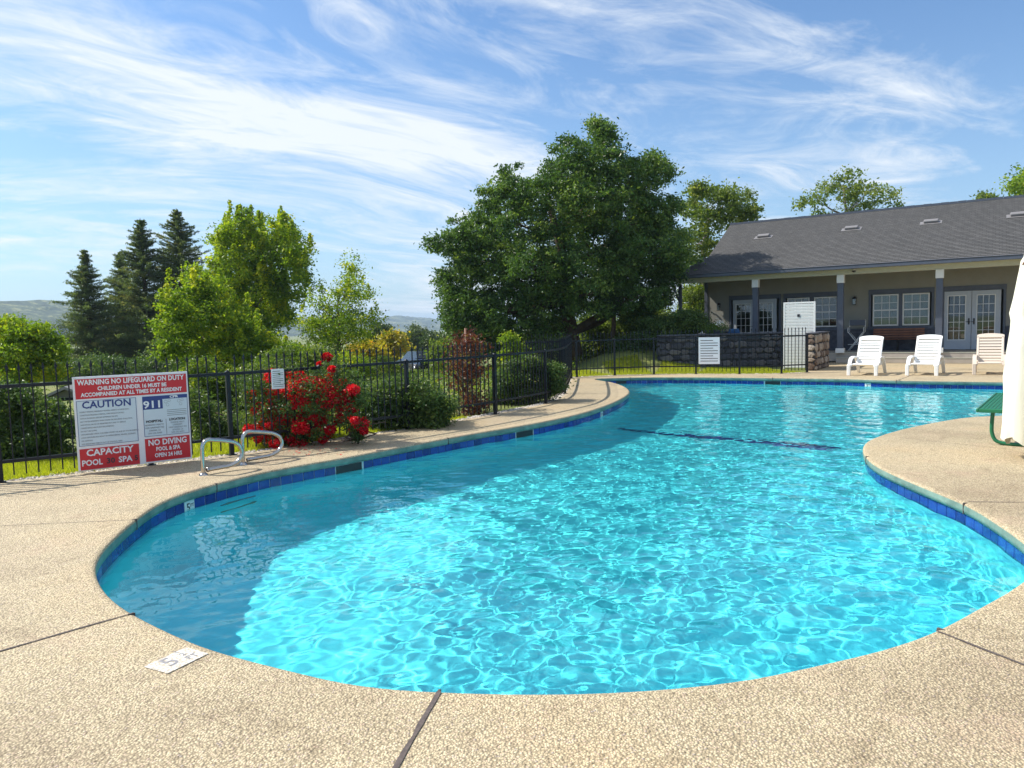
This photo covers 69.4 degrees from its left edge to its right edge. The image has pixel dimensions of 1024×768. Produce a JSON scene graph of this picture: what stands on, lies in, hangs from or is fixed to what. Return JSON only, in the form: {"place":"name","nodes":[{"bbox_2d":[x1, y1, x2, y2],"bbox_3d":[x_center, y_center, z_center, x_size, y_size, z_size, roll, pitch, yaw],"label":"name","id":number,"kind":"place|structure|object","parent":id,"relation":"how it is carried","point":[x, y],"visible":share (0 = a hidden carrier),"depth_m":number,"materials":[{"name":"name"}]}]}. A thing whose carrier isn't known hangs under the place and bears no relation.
{"place":"outdoors","nodes":[
{"label":"outdoors","id":0,"kind":"place"},
{"bbox_2d":[0,300,142,333],"bbox_3d":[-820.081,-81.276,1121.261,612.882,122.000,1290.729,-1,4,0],"label":"hill","id":1,"kind":"structure","parent":0,"point":[44,311],"depth_m":922.98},
{"bbox_2d":[56,320,370,338],"bbox_3d":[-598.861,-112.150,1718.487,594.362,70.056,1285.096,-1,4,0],"label":"hill","id":2,"kind":"structure","parent":0,"point":[293,331],"depth_m":1358.21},
{"bbox_2d":[3,414,466,480],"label":"grass","id":3,"kind":"structure","parent":0,"point":[44,464],"depth_m":9.51,"materials":[{"name":"green plant"}]},
{"bbox_2d":[304,315,445,331],"bbox_3d":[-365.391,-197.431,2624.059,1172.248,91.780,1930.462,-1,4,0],"label":"hill","id":4,"kind":"structure","parent":0,"point":[396,321],"depth_m":2174.74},
{"bbox_2d":[4,329,835,475],"bbox_3d":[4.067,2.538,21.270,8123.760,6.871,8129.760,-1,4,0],"label":"ground","id":5,"kind":"structure","parent":0,"point":[594,363],"depth_m":26.06,"materials":[{"name":"green plant"}]},
{"bbox_2d":[0,312,74,388],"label":"bush","id":6,"kind":"object","parent":5,"relation":"on","point":[24,344],"visible":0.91,"depth_m":19.28,"materials":[{"name":"green plant"}]},
{"bbox_2d":[0,373,76,460],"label":"dark hedge shrub","id":7,"kind":"object","parent":5,"relation":"on","point":[29,424],"visible":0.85,"depth_m":9.87,"materials":[{"name":"green plant"}]},
{"bbox_2d":[46,385,72,400],"bbox_3d":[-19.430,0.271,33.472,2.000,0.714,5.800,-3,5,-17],"label":"house","id":8,"kind":"structure","parent":5,"relation":"on","point":[63,393],"depth_m":31.00,"materials":[{"name":"paint"}]},
{"bbox_2d":[49,249,134,388],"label":"conifer tree","id":9,"kind":"object","parent":5,"relation":"on","point":[85,290],"visible":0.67,"depth_m":43.30,"materials":[{"name":"green plant"}]},
{"bbox_2d":[98,252,142,357],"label":"conifer tree","id":10,"kind":"object","parent":5,"relation":"on","point":[117,275],"visible":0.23,"depth_m":46.26,"materials":[{"name":"green plant"}]},
{"bbox_2d":[59,346,192,387],"bbox_3d":[-18.831,-0.498,36.085,7.838,2.807,6.134,-1,4,0],"label":"understory bush","id":11,"kind":"object","parent":5,"relation":"on","point":[143,365],"visible":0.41,"depth_m":34.61,"materials":[{"name":"green plant"}]},
{"bbox_2d":[79,219,190,382],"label":"conifer tree","id":12,"kind":"object","parent":5,"relation":"on","point":[141,264],"visible":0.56,"depth_m":44.04,"materials":[{"name":"green plant"}]},
{"bbox_2d":[119,209,211,363],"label":"conifer tree","id":13,"kind":"object","parent":5,"relation":"on","point":[180,245],"visible":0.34,"depth_m":44.94,"materials":[{"name":"green plant"}]},
{"bbox_2d":[189,381,253,439],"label":"dark hedge shrub","id":14,"kind":"object","parent":5,"relation":"on","point":[194,404],"visible":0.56,"depth_m":11.29,"materials":[{"name":"green plant"}]},
{"bbox_2d":[144,260,303,368],"bbox_3d":[-9.528,-1.752,23.876,5.607,4.615,5.269,-1,4,0],"label":"leaning tree","id":15,"kind":"object","parent":5,"relation":"on","point":[199,319],"visible":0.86,"depth_m":22.30,"materials":[{"name":"green plant"}]},
{"bbox_2d":[178,353,289,415],"bbox_3d":[-5.501,0.110,14.512,2.505,1.493,1.858,1,5,25],"label":"young shrub","id":16,"kind":"object","parent":5,"relation":"on","point":[192,369],"visible":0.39,"depth_m":14.07,"materials":[{"name":"green plant"}]},
{"bbox_2d":[164,339,314,385],"bbox_3d":[-9.032,-0.499,25.837,6.287,2.069,4.290,-1,4,0],"label":"understory bush","id":17,"kind":"object","parent":5,"relation":"on","point":[300,345],"visible":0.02,"depth_m":25.10,"materials":[{"name":"green plant"}]},
{"bbox_2d":[197,199,319,337],"bbox_3d":[-11.726,-4.141,33.583,5.992,8.596,8.222,-3,5,-14],"label":"yellow green tree","id":18,"kind":"object","parent":5,"relation":"on","point":[248,258],"visible":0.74,"depth_m":31.26,"materials":[{"name":"green plant"}]},
{"bbox_2d":[4,380,571,481],"bbox_3d":[-1.004,0.492,14.642,2.591,0.031,15.745,1,5,28],"label":"gravel strip","id":19,"kind":"object","parent":5,"relation":"on","point":[338,438],"visible":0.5,"depth_m":10.05,"materials":[{"name":"beige gravel"}]},
{"bbox_2d":[250,340,351,400],"bbox_3d":[-5.764,-0.225,19.114,3.076,1.883,2.741,-1,4,0],"label":"tall green shrub","id":20,"kind":"object","parent":5,"relation":"on","point":[310,351],"visible":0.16,"depth_m":18.54,"materials":[{"name":"green plant"}]},
{"bbox_2d":[226,351,391,448],"bbox_3d":[-2.978,0.311,10.785,2.404,1.631,1.981,-1,4,0],"label":"flowering shrub","id":21,"kind":"object","parent":5,"relation":"on","point":[343,395],"visible":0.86,"depth_m":10.38,"materials":[{"name":"red plant"}]},
{"bbox_2d":[292,247,388,361],"bbox_3d":[-7.033,-2.623,29.738,4.560,5.305,4.879,-1,4,0],"label":"open tree","id":22,"kind":"object","parent":5,"relation":"on","point":[348,322],"visible":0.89,"depth_m":28.79,"materials":[{"name":"green plant"}]},
{"bbox_2d":[332,348,378,382],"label":"understory bush","id":23,"kind":"object","parent":5,"relation":"on","point":[360,361],"visible":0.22,"depth_m":26.61,"materials":[{"name":"green plant"}]},
{"bbox_2d":[341,415,385,443],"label":"red flower shrub","id":24,"kind":"object","parent":5,"relation":"on","point":[358,430],"visible":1,"depth_m":10.25,"materials":[{"name":"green plant"}]},
{"bbox_2d":[341,338,401,362],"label":"bush","id":25,"kind":"object","parent":5,"relation":"on","point":[371,345],"visible":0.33,"depth_m":44.30,"materials":[{"name":"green plant"}]},
{"bbox_2d":[367,319,395,345],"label":"tree","id":26,"kind":"object","parent":5,"relation":"on","point":[386,326],"visible":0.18,"depth_m":70.49,"materials":[{"name":"green plant"}]},
{"bbox_2d":[191,351,596,436],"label":"ground cover plants","id":27,"kind":"object","parent":5,"relation":"on","point":[374,376],"visible":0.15,"depth_m":24.59,"materials":[{"name":"green plant"}]},
{"bbox_2d":[373,326,415,360],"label":"gold tree","id":28,"kind":"object","parent":5,"relation":"on","point":[395,339],"visible":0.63,"depth_m":59.03,"materials":[{"name":"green plant"}]},
{"bbox_2d":[343,372,473,430],"bbox_3d":[-1.744,0.371,12.276,2.252,1.238,1.633,-1,4,0],"label":"clipped shrub","id":29,"kind":"object","parent":5,"relation":"on","point":[437,409],"visible":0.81,"depth_m":11.85,"materials":[{"name":"green plant"}]},
{"bbox_2d":[373,354,449,379],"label":"understory bush","id":30,"kind":"object","parent":5,"relation":"on","point":[385,359],"visible":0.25,"depth_m":32.83,"materials":[{"name":"green plant"}]},
{"bbox_2d":[401,351,429,370],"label":"parked car","id":31,"kind":"object","parent":5,"relation":"on","point":[407,355],"visible":0.26,"depth_m":48.77,"materials":[{"name":"blue paint"}]},
{"bbox_2d":[403,321,435,353],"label":"tree","id":32,"kind":"object","parent":5,"relation":"on","point":[416,330],"visible":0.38,"depth_m":88.68,"materials":[{"name":"green plant"}]},
{"bbox_2d":[416,330,451,350],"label":"tree","id":33,"kind":"object","parent":5,"relation":"on","point":[431,335],"visible":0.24,"depth_m":78.84,"materials":[{"name":"green plant"}]},
{"bbox_2d":[419,335,463,368],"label":"tree","id":34,"kind":"object","parent":5,"relation":"on","point":[439,342],"visible":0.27,"depth_m":47.25,"materials":[{"name":"green plant"}]},
{"bbox_2d":[437,325,499,415],"bbox_3d":[-0.832,-0.123,13.984,1.168,1.983,1.874,-1,4,0],"label":"bronze shrub","id":35,"kind":"object","parent":5,"relation":"on","point":[468,340],"visible":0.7,"depth_m":13.69,"materials":[{"name":"brown plant"}]},
{"bbox_2d":[493,329,531,363],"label":"sunlit bush","id":36,"kind":"object","parent":5,"relation":"on","point":[508,337],"visible":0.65,"depth_m":23.79,"materials":[{"name":"green plant"}]},
{"bbox_2d":[483,353,576,404],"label":"evergreen shrub","id":37,"kind":"object","parent":5,"relation":"on","point":[557,370],"visible":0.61,"depth_m":15.42,"materials":[{"name":"green plant"}]},
{"bbox_2d":[490,337,580,363],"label":"round bush","id":38,"kind":"object","parent":5,"relation":"on","point":[537,353],"visible":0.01,"depth_m":32.16,"materials":[{"name":"green plant"}]},
{"bbox_2d":[87,377,1023,697],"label":"swimming pool","id":39,"kind":"structure","parent":5,"relation":"in","point":[981,521],"depth_m":7.75,"materials":[{"name":"tile"}]},
{"bbox_2d":[98,383,1023,694],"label":"water","id":40,"kind":"structure","parent":39,"relation":"in","point":[662,535],"depth_m":5.70,"materials":[{"name":"blue liquid"}]},
{"bbox_2d":[413,112,705,362],"bbox_3d":[1.899,-5.667,28.712,11.561,10.151,8.443,-1,4,0],"label":"oak tree","id":41,"kind":"object","parent":5,"relation":"on","point":[558,293],"visible":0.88,"depth_m":27.08,"materials":[{"name":"green plant"}]},
{"bbox_2d":[587,236,654,351],"bbox_3d":[3.921,-3.203,28.309,3.376,5.085,3.651,1,5,31],"label":"slim tree","id":42,"kind":"object","parent":5,"relation":"on","point":[631,263],"visible":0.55,"depth_m":27.11,"materials":[{"name":"green plant"}]},
{"bbox_2d":[576,305,677,357],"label":"back hedge","id":43,"kind":"object","parent":5,"relation":"on","point":[605,328],"visible":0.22,"depth_m":32.53,"materials":[{"name":"green plant"}]},
{"bbox_2d":[616,307,667,337],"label":"golden bush","id":44,"kind":"object","parent":5,"relation":"on","point":[631,327],"visible":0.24,"depth_m":30.30,"materials":[{"name":"green plant"}]},
{"bbox_2d":[602,306,718,354],"bbox_3d":[5.738,-1.809,27.465,4.868,2.138,3.300,-1,4,0],"label":"dark bank shrub","id":45,"kind":"object","parent":5,"relation":"on","point":[679,320],"visible":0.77,"depth_m":26.65,"materials":[{"name":"green plant"}]},
{"bbox_2d":[572,354,799,376],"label":"grass","id":46,"kind":"structure","parent":5,"relation":"on","point":[691,370],"depth_m":24.04,"materials":[{"name":"green plant"}]},
{"bbox_2d":[572,372,801,377],"bbox_3d":[4.643,-0.282,22.702,8.410,0.026,1.065,-1,4,5],"label":"gravel strip","id":47,"kind":"object","parent":5,"relation":"on","point":[699,373],"visible":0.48,"depth_m":22.64,"materials":[{"name":"beige gravel"}]},
{"bbox_2d":[674,283,704,313],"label":"porch side shrub","id":48,"kind":"object","parent":5,"relation":"on","point":[693,297],"visible":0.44,"depth_m":35.26,"materials":[{"name":"green plant"}]},
{"bbox_2d":[656,332,782,366],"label":"stone wall","id":49,"kind":"structure","parent":5,"relation":"on","point":[668,354],"depth_m":25.52,"materials":[{"name":"grey stone"}]},
{"bbox_2d":[694,318,730,333],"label":"shrub","id":50,"kind":"object","parent":49,"relation":"on","point":[711,328],"visible":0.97,"depth_m":25.60,"materials":[{"name":"green plant"}]},
{"bbox_2d":[728,329,739,332],"bbox_3d":[7.703,-1.841,25.677,0.400,0.148,0.240,0,5,21],"label":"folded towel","id":51,"kind":"object","parent":49,"relation":"on","point":[736,330],"visible":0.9,"depth_m":25.56,"materials":[{"name":"blue fabric"}]},
{"bbox_2d":[673,175,765,308],"bbox_3d":[10.510,-6.217,37.670,6.142,8.910,5.760,-1,4,0],"label":"pale tree","id":52,"kind":"object","parent":5,"relation":"on","point":[706,216],"visible":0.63,"depth_m":35.98,"materials":[{"name":"green plant"}]},
{"bbox_2d":[673,195,1023,363],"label":"clubhouse","id":53,"kind":"structure","parent":5,"relation":"on","point":[948,271],"depth_m":27.63,"materials":[{"name":"paint"}]},
{"bbox_2d":[733,300,751,332],"bbox_3d":[9.546,-2.422,30.469,0.897,2.067,0.126,1,5,33],"label":"door","id":54,"kind":"structure","parent":53,"relation":"in","point":[735,302],"depth_m":30.48,"materials":[{"name":"paint"}]},
{"bbox_2d":[759,299,776,331],"bbox_3d":[10.306,-2.406,30.017,0.830,2.067,0.060,1,5,33],"label":"door","id":55,"kind":"structure","parent":53,"relation":"in","point":[761,301],"depth_m":29.83,"materials":[{"name":"paint"}]},
{"bbox_2d":[787,298,809,325],"bbox_3d":[11.346,-2.822,29.312,0.839,1.164,0.060,1,5,33],"label":"window","id":56,"kind":"structure","parent":53,"relation":"in","point":[788,299],"depth_m":29.28,"materials":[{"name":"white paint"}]},
{"bbox_2d":[814,296,836,326],"bbox_3d":[12.196,-2.801,28.762,0.853,1.164,0.060,1,5,33],"label":"window","id":57,"kind":"structure","parent":53,"relation":"in","point":[822,311],"depth_m":28.70,"materials":[{"name":"white paint"}]},
{"bbox_2d":[847,320,865,350],"bbox_3d":[12.835,-1.801,27.568,0.578,1.168,0.430,1,5,33],"label":"folding chair","id":58,"kind":"object","parent":53,"relation":"on","point":[856,322],"visible":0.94,"depth_m":27.61,"materials":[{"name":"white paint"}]},
{"bbox_2d":[873,294,898,325],"bbox_3d":[13.948,-2.758,27.628,0.863,1.164,0.060,1,5,33],"label":"window","id":59,"kind":"structure","parent":53,"relation":"in","point":[889,295],"depth_m":27.55,"materials":[{"name":"white paint"}]},
{"bbox_2d":[873,327,924,350],"bbox_3d":[14.101,-1.634,27.043,1.685,0.838,0.564,1,5,33],"label":"wooden bench","id":60,"kind":"object","parent":53,"relation":"on","point":[915,333],"visible":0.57,"depth_m":27.12,"materials":[{"name":"brown wood"}]},
{"bbox_2d":[902,293,929,324],"bbox_3d":[14.785,-2.737,27.087,0.870,1.164,0.060,1,5,33],"label":"window","id":61,"kind":"structure","parent":53,"relation":"in","point":[928,301],"depth_m":27.04,"materials":[{"name":"white paint"}]},
{"bbox_2d":[943,291,971,348],"bbox_3d":[15.860,-2.267,26.385,0.865,2.067,0.126,1,5,33],"label":"door","id":62,"kind":"structure","parent":53,"relation":"in","point":[965,343],"depth_m":26.35,"materials":[{"name":"paint"}]},
{"bbox_2d":[971,289,1000,348],"bbox_3d":[16.582,-2.249,25.917,0.887,2.067,0.126,1,5,33],"label":"door","id":63,"kind":"structure","parent":53,"relation":"in","point":[997,314],"depth_m":25.91,"materials":[{"name":"paint"}]},
{"bbox_2d":[791,164,906,214],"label":"roof tree","id":64,"kind":"object","parent":5,"relation":"on","point":[852,196],"visible":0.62,"depth_m":56.27,"materials":[{"name":"green plant"}]},
{"bbox_2d":[969,188,1003,198],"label":"tree","id":65,"kind":"object","parent":5,"relation":"on","point":[981,195],"visible":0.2,"depth_m":58.49,"materials":[{"name":"green plant"}]},
{"bbox_2d":[994,162,1023,196],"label":"corner tree","id":66,"kind":"object","parent":5,"relation":"on","point":[1014,184],"visible":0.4,"depth_m":55.18,"materials":[{"name":"green plant"}]},
{"bbox_2d":[0,362,1023,767],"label":"pool deck","id":67,"kind":"structure","parent":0,"point":[80,686],"depth_m":3.20,"materials":[{"name":"beige concrete"}]},
{"bbox_2d":[144,647,208,673],"bbox_3d":[-1.655,1.359,3.648,0.179,0.005,0.236,1,5,28],"label":"depth marker","id":68,"kind":"object","parent":67,"relation":"on","point":[176,660],"visible":1,"depth_m":3.63,"materials":[{"name":"white tile"}]},
{"bbox_2d":[199,438,243,475],"bbox_3d":[-3.370,0.813,8.581,0.104,0.418,0.547,3,6,44],"label":"grab rail","id":69,"kind":"object","parent":67,"relation":"on","point":[232,464],"visible":1,"depth_m":8.52,"materials":[{"name":"silver metal"}]},
{"bbox_2d":[239,430,283,464],"bbox_3d":[-3.117,0.757,9.214,0.104,0.418,0.609,3,6,42],"label":"grab rail","id":70,"kind":"object","parent":67,"relation":"on","point":[274,453],"visible":0.98,"depth_m":9.18,"materials":[{"name":"silver metal"}]},
{"bbox_2d":[0,334,572,482],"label":"iron fence","id":71,"kind":"object","parent":67,"relation":"on","point":[565,357],"visible":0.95,"depth_m":11.21,"materials":[{"name":"black metal"}]},
{"bbox_2d":[72,371,191,471],"bbox_3d":[-4.592,0.434,9.008,1.256,1.110,0.031,-5,6,-36],"label":"rules sign","id":72,"kind":"object","parent":71,"relation":"attached to","point":[129,419],"visible":1,"depth_m":8.97,"materials":[{"name":"white plastic"}]},
{"bbox_2d":[271,369,284,388],"bbox_3d":[-3.200,-0.070,10.116,0.184,0.273,0.010,-6,6,-43],"label":"notice","id":73,"kind":"object","parent":71,"relation":"attached to","point":[276,378],"visible":0.97,"depth_m":10.11,"materials":[{"name":"white"}]},
{"bbox_2d":[525,327,808,376],"bbox_3d":[4.641,-0.956,22.492,8.484,1.362,0.875,-1,4,5],"label":"iron fence","id":74,"kind":"object","parent":67,"relation":"on","point":[781,365],"visible":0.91,"depth_m":22.50,"materials":[{"name":"black metal"}]},
{"bbox_2d":[699,337,719,363],"bbox_3d":[5.949,-1.004,22.332,0.620,0.805,0.011,0,5,22],"label":"notice","id":75,"kind":"object","parent":74,"relation":"attached to","point":[709,350],"visible":1,"depth_m":22.32,"materials":[{"name":"white"}]},
{"bbox_2d":[783,301,815,368],"bbox_3d":[9.158,-1.544,23.588,0.966,2.128,0.070,1,5,33],"label":"louvred panel","id":76,"kind":"object","parent":67,"relation":"on","point":[807,312],"visible":0.71,"depth_m":23.59,"materials":[{"name":"white paint"}]},
{"bbox_2d":[806,331,829,370],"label":"stone pillar wall","id":77,"kind":"structure","parent":67,"relation":"on","point":[818,350],"depth_m":22.94,"materials":[{"name":"beige stone"}]},
{"bbox_2d":[847,336,886,375],"bbox_3d":[9.955,-0.802,20.734,0.786,1.080,1.357,2,6,37],"label":"pool lounger","id":78,"kind":"object","parent":67,"relation":"on","point":[875,359],"visible":1,"depth_m":20.93,"materials":[{"name":"white plastic"}]},
{"bbox_2d":[905,335,944,375],"bbox_3d":[11.306,-0.796,20.205,0.786,1.080,1.357,2,6,38],"label":"pool lounger","id":79,"kind":"object","parent":67,"relation":"on","point":[936,348],"visible":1,"depth_m":20.39,"materials":[{"name":"white plastic"}]},
{"bbox_2d":[972,333,1005,374],"bbox_3d":[12.864,-0.813,19.908,0.786,1.080,1.357,1,5,33],"label":"pool lounger","id":80,"kind":"object","parent":67,"relation":"on","point":[988,345],"visible":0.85,"depth_m":20.14,"materials":[{"name":"white plastic"}]},
{"bbox_2d":[976,393,1023,446],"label":"green bench","id":81,"kind":"object","parent":67,"relation":"on","point":[992,405],"visible":0.56,"depth_m":9.05,"materials":[{"name":"metal"}]},
{"bbox_2d":[1000,257,1023,445],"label":"closed umbrella","id":82,"kind":"object","parent":67,"relation":"on","point":[1013,405],"visible":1,"depth_m":8.03,"materials":[{"name":"beige fabric"}]},
{"bbox_2d":[0,0,1023,319],"label":"sky","id":83,"kind":"structure","parent":0,"point":[372,123],"materials":[{"name":"blue"}]}
]}

